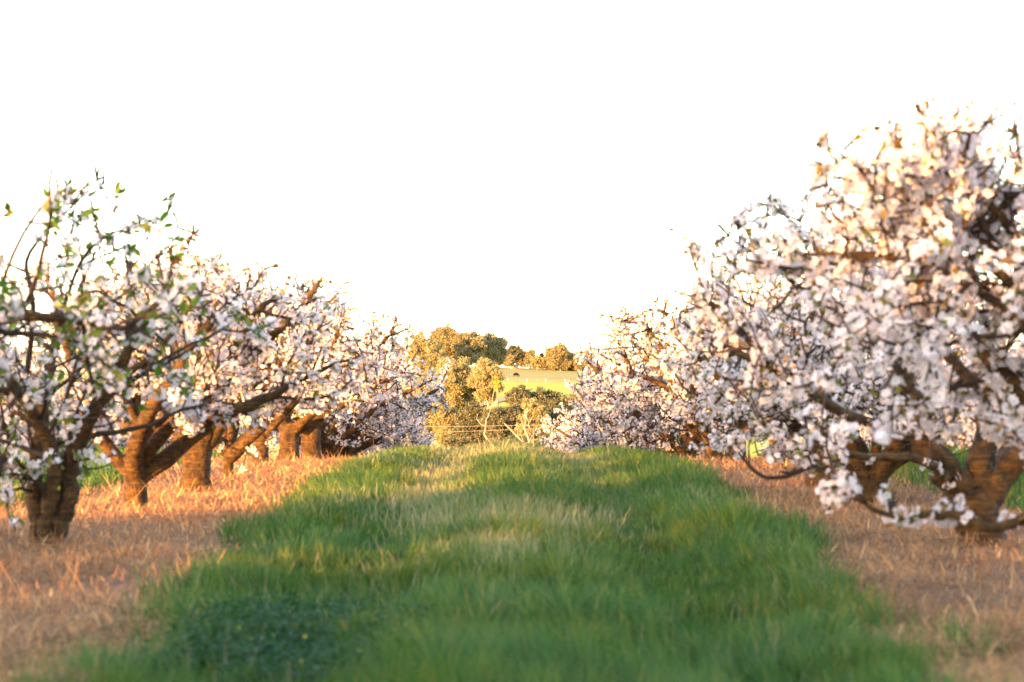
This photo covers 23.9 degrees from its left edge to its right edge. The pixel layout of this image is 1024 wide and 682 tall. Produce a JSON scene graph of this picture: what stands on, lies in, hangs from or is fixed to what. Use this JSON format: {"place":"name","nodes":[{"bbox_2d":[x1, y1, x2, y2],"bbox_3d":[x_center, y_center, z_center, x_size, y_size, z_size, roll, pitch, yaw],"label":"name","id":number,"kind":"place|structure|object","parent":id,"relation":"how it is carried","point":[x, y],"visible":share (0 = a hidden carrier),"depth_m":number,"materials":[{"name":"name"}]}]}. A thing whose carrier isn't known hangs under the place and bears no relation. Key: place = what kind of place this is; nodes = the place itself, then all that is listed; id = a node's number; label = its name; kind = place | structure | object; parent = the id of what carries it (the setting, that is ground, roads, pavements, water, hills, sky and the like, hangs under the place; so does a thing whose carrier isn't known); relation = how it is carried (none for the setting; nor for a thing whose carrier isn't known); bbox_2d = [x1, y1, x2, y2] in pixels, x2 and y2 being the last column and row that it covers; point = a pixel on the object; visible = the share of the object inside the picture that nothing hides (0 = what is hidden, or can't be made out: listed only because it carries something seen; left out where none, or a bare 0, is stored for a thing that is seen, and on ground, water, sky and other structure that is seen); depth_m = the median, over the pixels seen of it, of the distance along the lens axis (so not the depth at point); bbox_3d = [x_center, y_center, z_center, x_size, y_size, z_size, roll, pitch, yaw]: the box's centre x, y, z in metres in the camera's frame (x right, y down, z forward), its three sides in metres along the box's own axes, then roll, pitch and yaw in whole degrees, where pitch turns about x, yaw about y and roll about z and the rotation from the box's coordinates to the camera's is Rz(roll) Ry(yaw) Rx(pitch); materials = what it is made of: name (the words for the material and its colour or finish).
{"place":"outdoors","nodes":[
{"label":"outdoors","id":0,"kind":"place"},
{"bbox_2d":[481,396,505,405],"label":"dirt track","id":1,"kind":"structure","parent":0,"point":[500,399],"depth_m":885.40,"materials":[{"name":"beige soil"}]},
{"bbox_2d":[0,439,1022,681],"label":"grass","id":2,"kind":"structure","parent":0,"point":[486,645],"depth_m":10.90,"materials":[{"name":"green plant"}]},
{"bbox_2d":[0,351,1023,681],"bbox_3d":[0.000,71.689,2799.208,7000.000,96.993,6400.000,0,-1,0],"label":"ground","id":3,"kind":"structure","parent":0,"point":[546,379],"depth_m":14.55,"materials":[{"name":"plant"}]},
{"bbox_2d":[0,339,37,417],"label":"cherry tree","id":4,"kind":"object","parent":3,"relation":"on","point":[22,353],"visible":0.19,"depth_m":36.16,"materials":[{"name":"white plant"}]},
{"bbox_2d":[0,346,73,445],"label":"cherry tree","id":5,"kind":"object","parent":3,"relation":"on","point":[11,415],"visible":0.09,"depth_m":39.87,"materials":[{"name":"white plant"}]},
{"bbox_2d":[0,353,104,443],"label":"cherry tree","id":6,"kind":"object","parent":3,"relation":"on","point":[34,360],"visible":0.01,"depth_m":43.45,"materials":[{"name":"white plant"}]},
{"bbox_2d":[0,367,141,450],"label":"cherry tree","id":7,"kind":"object","parent":3,"relation":"on","point":[113,438],"depth_m":47.02,"materials":[{"name":"white plant"}]},
{"bbox_2d":[55,376,143,451],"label":"cherry tree","id":8,"kind":"object","parent":3,"relation":"on","point":[122,446],"visible":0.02,"depth_m":50.63,"materials":[{"name":"white plant"}]},
{"bbox_2d":[0,149,209,474],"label":"cherry tree","id":9,"kind":"object","parent":3,"relation":"on","point":[12,311],"visible":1,"depth_m":11.96,"materials":[{"name":"white plant"}]},
{"bbox_2d":[0,153,289,547],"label":"cherry tree","id":10,"kind":"object","parent":3,"relation":"on","point":[48,503],"visible":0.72,"depth_m":15.27,"materials":[{"name":"white plant"}]},
{"bbox_2d":[123,414,172,450],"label":"cherry tree","id":11,"kind":"object","parent":3,"relation":"on","point":[168,442],"depth_m":54.61,"materials":[{"name":"white plant"}]},
{"bbox_2d":[2,220,365,510],"bbox_3d":[-2.889,0.278,19.352,2.822,2.414,2.552,0,-1,25],"label":"cherry tree","id":12,"kind":"object","parent":3,"relation":"on","point":[142,462],"visible":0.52,"depth_m":19.11,"materials":[{"name":"white plant"}]},
{"bbox_2d":[33,235,399,492],"bbox_3d":[-3.003,0.293,22.845,3.073,2.568,2.710,0,-1,23],"label":"cherry tree","id":13,"kind":"object","parent":3,"relation":"on","point":[196,459],"visible":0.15,"depth_m":22.85,"materials":[{"name":"white plant"}]},
{"bbox_2d":[170,322,290,476],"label":"cherry tree","id":14,"kind":"object","parent":3,"relation":"on","point":[230,448],"visible":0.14,"depth_m":25.47,"materials":[{"name":"brown plant"}]},
{"bbox_2d":[196,280,374,466],"bbox_3d":[-3.013,0.434,28.689,2.644,2.417,2.856,1,-1,-37],"label":"cherry tree","id":15,"kind":"object","parent":3,"relation":"on","point":[263,450],"visible":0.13,"depth_m":28.56,"materials":[{"name":"white plant"}]},
{"bbox_2d":[135,590,436,681],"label":"clover","id":16,"kind":"object","parent":3,"relation":"on","point":[279,621],"visible":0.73,"depth_m":8.61,"materials":[{"name":"green plant"}]},
{"bbox_2d":[237,331,446,458],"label":"cherry tree","id":17,"kind":"object","parent":3,"relation":"on","point":[360,418],"visible":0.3,"depth_m":39.83,"materials":[{"name":"white plant"}]},
{"bbox_2d":[268,299,422,461],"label":"cherry tree","id":18,"kind":"object","parent":3,"relation":"on","point":[290,430],"visible":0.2,"depth_m":32.48,"materials":[{"name":"white plant"}]},
{"bbox_2d":[282,294,414,458],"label":"cherry tree","id":19,"kind":"object","parent":3,"relation":"on","point":[310,439],"visible":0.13,"depth_m":36.18,"materials":[{"name":"white plant"}]},
{"bbox_2d":[252,335,451,458],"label":"cherry tree","id":20,"kind":"object","parent":3,"relation":"on","point":[368,443],"visible":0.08,"depth_m":43.80,"materials":[{"name":"white plant"}]},
{"bbox_2d":[299,417,430,455],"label":"cherry tree","id":21,"kind":"object","parent":3,"relation":"on","point":[426,442],"visible":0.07,"depth_m":47.14,"materials":[{"name":"white plant"}]},
{"bbox_2d":[299,409,431,456],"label":"cherry tree","id":22,"kind":"object","parent":3,"relation":"on","point":[422,419],"visible":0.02,"depth_m":50.80,"materials":[{"name":"white plant"}]},
{"bbox_2d":[300,418,434,456],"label":"cherry tree","id":23,"kind":"object","parent":3,"relation":"on","point":[428,434],"depth_m":54.51,"materials":[{"name":"white plant"}]},
{"bbox_2d":[400,373,422,405],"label":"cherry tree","id":24,"kind":"object","parent":3,"relation":"on","point":[413,377],"visible":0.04,"depth_m":370.62,"materials":[{"name":"green plant"}]},
{"bbox_2d":[396,330,448,378],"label":"gum tree","id":25,"kind":"object","parent":3,"relation":"on","point":[431,353],"visible":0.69,"depth_m":383.33,"materials":[{"name":"green plant"}]},
{"bbox_2d":[412,377,437,446],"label":"gum tree","id":26,"kind":"object","parent":3,"relation":"on","point":[429,411],"visible":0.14,"depth_m":353.12,"materials":[{"name":"green plant"}]},
{"bbox_2d":[417,418,436,447],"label":"cherry tree","id":27,"kind":"object","parent":3,"relation":"on","point":[429,435],"visible":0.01,"depth_m":57.90,"materials":[{"name":"white plant"}]},
{"bbox_2d":[427,323,458,358],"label":"gum tree","id":28,"kind":"object","parent":3,"relation":"on","point":[444,334],"visible":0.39,"depth_m":398.02,"materials":[{"name":"green plant"}]},
{"bbox_2d":[429,403,460,447],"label":"gum tree","id":29,"kind":"object","parent":3,"relation":"on","point":[442,417],"visible":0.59,"depth_m":338.52,"materials":[{"name":"green plant"}]},
{"bbox_2d":[425,356,482,411],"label":"gum tree","id":30,"kind":"object","parent":3,"relation":"on","point":[458,392],"visible":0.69,"depth_m":347.50,"materials":[{"name":"green plant"}]},
{"bbox_2d":[441,433,482,450],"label":"bush","id":31,"kind":"object","parent":3,"relation":"on","point":[450,440],"visible":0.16,"depth_m":309.09,"materials":[{"name":"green plant"}]},
{"bbox_2d":[447,399,488,441],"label":"gum tree","id":32,"kind":"object","parent":3,"relation":"on","point":[467,422],"visible":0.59,"depth_m":327.79,"materials":[{"name":"green plant"}]},
{"bbox_2d":[449,330,487,365],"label":"gum tree","id":33,"kind":"object","parent":3,"relation":"on","point":[470,344],"visible":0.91,"depth_m":394.06,"materials":[{"name":"green plant"}]},
{"bbox_2d":[465,357,505,408],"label":"gum tree","id":34,"kind":"object","parent":3,"relation":"on","point":[484,374],"visible":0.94,"depth_m":343.64,"materials":[{"name":"green plant"}]},
{"bbox_2d":[476,404,498,437],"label":"dead tree","id":35,"kind":"object","parent":3,"relation":"on","point":[485,424],"visible":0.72,"depth_m":295.86,"materials":[{"name":"beige wood"}]},
{"bbox_2d":[483,437,497,443],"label":"bush","id":36,"kind":"object","parent":3,"relation":"on","point":[487,439],"visible":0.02,"depth_m":289.59,"materials":[{"name":"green plant"}]},
{"bbox_2d":[480,331,509,407],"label":"gum tree","id":37,"kind":"object","parent":3,"relation":"on","point":[495,351],"visible":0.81,"depth_m":408.85,"materials":[{"name":"green plant"}]},
{"bbox_2d":[492,376,500,409],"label":"bush","id":38,"kind":"object","parent":3,"relation":"on","point":[496,384],"visible":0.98,"depth_m":339.83,"materials":[{"name":"yellow plant"}]},
{"bbox_2d":[478,404,531,440],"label":"gum tree","id":39,"kind":"object","parent":3,"relation":"on","point":[498,417],"visible":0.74,"depth_m":322.91,"materials":[{"name":"green plant"}]},
{"bbox_2d":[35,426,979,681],"bbox_3d":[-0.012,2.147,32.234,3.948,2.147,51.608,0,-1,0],"label":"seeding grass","id":40,"kind":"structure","parent":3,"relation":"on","point":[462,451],"depth_m":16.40,"materials":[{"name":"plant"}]},
{"bbox_2d":[504,355,515,368],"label":"gum tree","id":41,"kind":"object","parent":3,"relation":"on","point":[511,360],"visible":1,"depth_m":1432.31,"materials":[{"name":"green plant"}]},
{"bbox_2d":[0,440,1023,513],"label":"grass","id":42,"kind":"structure","parent":3,"relation":"on","point":[911,471],"depth_m":24.24,"materials":[{"name":"green plant"}]},
{"bbox_2d":[506,344,522,363],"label":"gum tree","id":43,"kind":"object","parent":3,"relation":"on","point":[514,350],"visible":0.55,"depth_m":1449.41,"materials":[{"name":"green plant"}]},
{"bbox_2d":[510,364,518,368],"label":"shed","id":44,"kind":"structure","parent":3,"relation":"on","point":[514,366],"depth_m":1440.18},
{"bbox_2d":[503,435,527,442],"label":"bush","id":45,"kind":"object","parent":3,"relation":"on","point":[524,438],"visible":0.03,"depth_m":309.05,"materials":[{"name":"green plant"}]},
{"bbox_2d":[504,384,532,409],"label":"bush","id":46,"kind":"object","parent":3,"relation":"on","point":[514,395],"visible":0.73,"depth_m":334.63,"materials":[{"name":"green plant"}]},
{"bbox_2d":[504,423,534,443],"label":"dead tree","id":47,"kind":"object","parent":3,"relation":"on","point":[517,435],"visible":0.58,"depth_m":295.77,"materials":[{"name":"beige wood"}]},
{"bbox_2d":[515,349,528,367],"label":"gum tree","id":48,"kind":"object","parent":3,"relation":"on","point":[521,361],"visible":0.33,"depth_m":1467.41,"materials":[{"name":"green plant"}]},
{"bbox_2d":[521,414,533,442],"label":"dead tree","id":49,"kind":"object","parent":3,"relation":"on","point":[525,431],"visible":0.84,"depth_m":295.84,"materials":[{"name":"beige wood"}]},
{"bbox_2d":[521,349,535,368],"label":"gum tree","id":50,"kind":"object","parent":3,"relation":"on","point":[530,353],"visible":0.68,"depth_m":1450.62,"materials":[{"name":"green plant"}]},
{"bbox_2d":[514,397,549,441],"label":"gum tree","id":51,"kind":"object","parent":3,"relation":"on","point":[535,407],"visible":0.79,"depth_m":319.22,"materials":[{"name":"green plant"}]},
{"bbox_2d":[529,355,541,369],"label":"gum tree","id":52,"kind":"object","parent":3,"relation":"on","point":[535,361],"visible":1,"depth_m":1433.02,"materials":[{"name":"green plant"}]},
{"bbox_2d":[528,386,558,404],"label":"bush","id":53,"kind":"object","parent":3,"relation":"on","point":[540,394],"visible":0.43,"depth_m":336.61,"materials":[{"name":"green plant"}]},
{"bbox_2d":[539,432,550,444],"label":"bush","id":54,"kind":"object","parent":3,"relation":"on","point":[545,435],"visible":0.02,"depth_m":317.99,"materials":[{"name":"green plant"}]},
{"bbox_2d":[540,356,557,369],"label":"gum tree","id":55,"kind":"object","parent":3,"relation":"on","point":[543,362],"visible":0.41,"depth_m":1449.94,"materials":[{"name":"green plant"}]},
{"bbox_2d":[543,397,567,436],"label":"bush","id":56,"kind":"object","parent":3,"relation":"on","point":[555,402],"visible":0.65,"depth_m":332.89,"materials":[{"name":"green plant"}]},
{"bbox_2d":[536,417,576,443],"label":"cherry tree","id":57,"kind":"object","parent":3,"relation":"on","point":[558,427],"depth_m":64.55,"materials":[{"name":"white plant"}]},
{"bbox_2d":[542,341,572,370],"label":"gum tree","id":58,"kind":"object","parent":3,"relation":"on","point":[558,356],"visible":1,"depth_m":1429.96,"materials":[{"name":"green plant"}]},
{"bbox_2d":[543,402,585,452],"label":"cherry tree","id":59,"kind":"object","parent":3,"relation":"on","point":[563,430],"visible":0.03,"depth_m":61.50,"materials":[{"name":"white plant"}]},
{"bbox_2d":[549,391,580,436],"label":"gum tree","id":60,"kind":"object","parent":3,"relation":"on","point":[564,398],"visible":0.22,"depth_m":338.24,"materials":[{"name":"green plant"}]},
{"bbox_2d":[561,351,575,370],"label":"gum tree","id":61,"kind":"object","parent":3,"relation":"on","point":[570,369],"visible":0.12,"depth_m":1449.77,"materials":[{"name":"green plant"}]},
{"bbox_2d":[570,350,595,370],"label":"gum tree","id":62,"kind":"object","parent":3,"relation":"on","point":[582,365],"visible":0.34,"depth_m":1430.86,"materials":[{"name":"green plant"}]},
{"bbox_2d":[532,402,638,452],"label":"cherry tree","id":63,"kind":"object","parent":3,"relation":"on","point":[559,447],"visible":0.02,"depth_m":57.67,"materials":[{"name":"white plant"}]},
{"bbox_2d":[554,416,626,451],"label":"cherry tree","id":64,"kind":"object","parent":3,"relation":"on","point":[563,436],"visible":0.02,"depth_m":52.92,"materials":[{"name":"white plant"}]},
{"bbox_2d":[564,364,682,452],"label":"cherry tree","id":65,"kind":"object","parent":3,"relation":"on","point":[584,406],"visible":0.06,"depth_m":46.15,"materials":[{"name":"white plant"}]},
{"bbox_2d":[568,374,724,457],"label":"cherry tree","id":66,"kind":"object","parent":3,"relation":"on","point":[571,442],"visible":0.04,"depth_m":49.95,"materials":[{"name":"white plant"}]},
{"bbox_2d":[570,319,723,457],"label":"cherry tree","id":67,"kind":"object","parent":3,"relation":"on","point":[668,439],"visible":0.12,"depth_m":38.81,"materials":[{"name":"white plant"}]},
{"bbox_2d":[576,337,756,457],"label":"cherry tree","id":68,"kind":"object","parent":3,"relation":"on","point":[683,438],"visible":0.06,"depth_m":42.92,"materials":[{"name":"white plant"}]},
{"bbox_2d":[569,289,768,464],"bbox_3d":[2.705,0.534,31.382,3.688,2.443,3.379,0,-1,20],"label":"cherry tree","id":69,"kind":"object","parent":3,"relation":"on","point":[636,318],"visible":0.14,"depth_m":31.12,"materials":[{"name":"white plant"}]},
{"bbox_2d":[589,301,801,460],"bbox_3d":[2.903,0.649,35.122,3.839,2.560,3.550,0,-1,-17],"label":"cherry tree","id":70,"kind":"object","parent":3,"relation":"on","point":[653,379],"visible":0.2,"depth_m":34.77,"materials":[{"name":"white plant"}]},
{"bbox_2d":[650,278,860,468],"bbox_3d":[2.849,0.369,27.799,2.720,2.487,2.938,-1,-1,40],"label":"cherry tree","id":71,"kind":"object","parent":3,"relation":"on","point":[791,433],"visible":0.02,"depth_m":27.77,"materials":[{"name":"white plant"}]},
{"bbox_2d":[757,436,804,453],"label":"cherry tree","id":72,"kind":"object","parent":3,"relation":"on","point":[763,446],"depth_m":71.02,"materials":[{"name":"white plant"}]},
{"bbox_2d":[662,238,985,487],"bbox_3d":[2.954,0.209,23.572,3.037,2.761,3.250,0,-1,22],"label":"cherry tree","id":73,"kind":"object","parent":3,"relation":"on","point":[683,349],"visible":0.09,"depth_m":23.53,"materials":[{"name":"white plant"}]},
{"bbox_2d":[657,228,1019,507],"bbox_3d":[2.974,0.304,20.291,3.734,2.490,3.454,0,-1,-17],"label":"cherry tree","id":74,"kind":"object","parent":3,"relation":"on","point":[872,477],"visible":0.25,"depth_m":19.96,"materials":[{"name":"white plant"}]},
{"bbox_2d":[669,174,1023,548],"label":"cherry tree","id":75,"kind":"object","parent":3,"relation":"on","point":[985,479],"visible":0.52,"depth_m":14.81,"materials":[{"name":"white plant"}]},
{"bbox_2d":[838,403,888,448],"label":"cherry tree","id":76,"kind":"object","parent":3,"relation":"on","point":[863,433],"visible":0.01,"depth_m":55.13,"materials":[{"name":"white plant"}]},
{"bbox_2d":[724,76,1023,532],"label":"cherry tree","id":77,"kind":"object","parent":3,"relation":"on","point":[924,223],"visible":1,"depth_m":11.19,"materials":[{"name":"white plant"}]},
{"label":"power pole","id":78,"kind":"object","parent":3,"relation":"on","visible":0},
{"bbox_2d":[423,428,551,432],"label":"overhead wire","id":79,"kind":"object","parent":78,"relation":"attached to","point":[487,430],"visible":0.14,"depth_m":149.92,"materials":[{"name":"brown metal"}]},
{"bbox_2d":[442,424,566,426],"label":"overhead wire","id":80,"kind":"object","parent":78,"relation":"attached to","point":[460,426],"visible":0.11,"depth_m":150.53,"materials":[{"name":"brown metal"}]},
{"bbox_2d":[0,0,1023,371],"label":"sky","id":81,"kind":"structure","parent":0,"point":[518,170],"materials":[{"name":"white"}]}
]}

